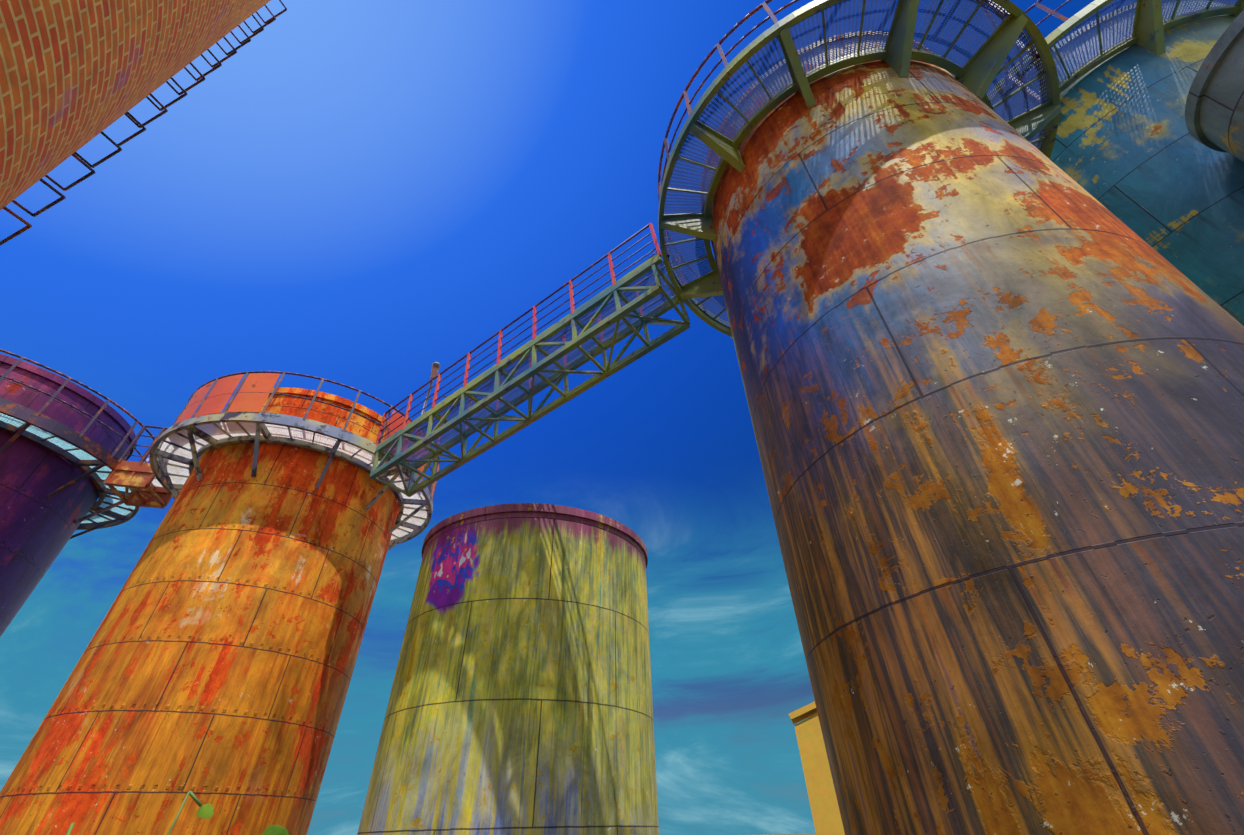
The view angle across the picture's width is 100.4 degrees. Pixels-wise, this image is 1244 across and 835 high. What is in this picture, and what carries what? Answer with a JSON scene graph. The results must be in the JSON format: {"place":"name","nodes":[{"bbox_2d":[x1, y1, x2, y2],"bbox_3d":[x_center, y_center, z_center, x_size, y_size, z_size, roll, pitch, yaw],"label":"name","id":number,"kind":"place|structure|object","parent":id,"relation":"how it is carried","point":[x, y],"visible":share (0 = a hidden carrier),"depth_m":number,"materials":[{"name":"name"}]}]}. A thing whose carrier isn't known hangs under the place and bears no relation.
{"place":"outdoors","nodes":[
{"label":"outdoors","id":0,"kind":"place"},
{"bbox_2d":[0,0,286,245],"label":"ladder","id":1,"kind":"object","parent":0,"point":[75,75],"visible":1,"depth_m":3.61,"materials":[{"name":"metal"}]},
{"bbox_2d":[0,0,1234,834],"label":"sky","id":2,"kind":"structure","parent":0,"point":[363,194],"materials":[{"name":"blue"}]},
{"bbox_2d":[755,833,815,834],"bbox_3d":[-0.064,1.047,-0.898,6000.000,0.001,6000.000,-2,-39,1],"label":"ground","id":3,"kind":"structure","parent":0,"point":[790,834],"depth_m":1035.28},
{"bbox_2d":[0,349,154,636],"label":"dark tank","id":4,"kind":"object","parent":3,"relation":"on","point":[64,444],"visible":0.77,"depth_m":10.97,"materials":[{"name":"metal"}]},
{"bbox_2d":[66,791,288,834],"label":"weed","id":5,"kind":"object","parent":3,"relation":"on","point":[205,811],"visible":1,"depth_m":1.07,"materials":[{"name":"green plant"}]},
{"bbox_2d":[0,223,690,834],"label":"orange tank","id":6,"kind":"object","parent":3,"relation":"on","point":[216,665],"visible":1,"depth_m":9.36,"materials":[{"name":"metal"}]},
{"bbox_2d":[357,503,658,834],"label":"storage tank","id":7,"kind":"object","parent":3,"relation":"on","point":[520,702],"visible":1,"depth_m":8.13,"materials":[{"name":"metal"}]},
{"bbox_2d":[789,701,844,834],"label":"building","id":8,"kind":"structure","parent":3,"relation":"on","point":[825,811],"depth_m":9.21,"materials":[{"name":"yellow paint"}]},
{"bbox_2d":[657,0,1243,834],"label":"tank","id":9,"kind":"object","parent":3,"relation":"on","point":[991,362],"visible":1,"depth_m":3.48,"materials":[{"name":"metal"}]},
{"bbox_2d":[987,0,1243,325],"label":"tank","id":10,"kind":"object","parent":3,"relation":"on","point":[1148,147],"visible":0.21,"depth_m":7.55,"materials":[{"name":"metal"}]}
]}

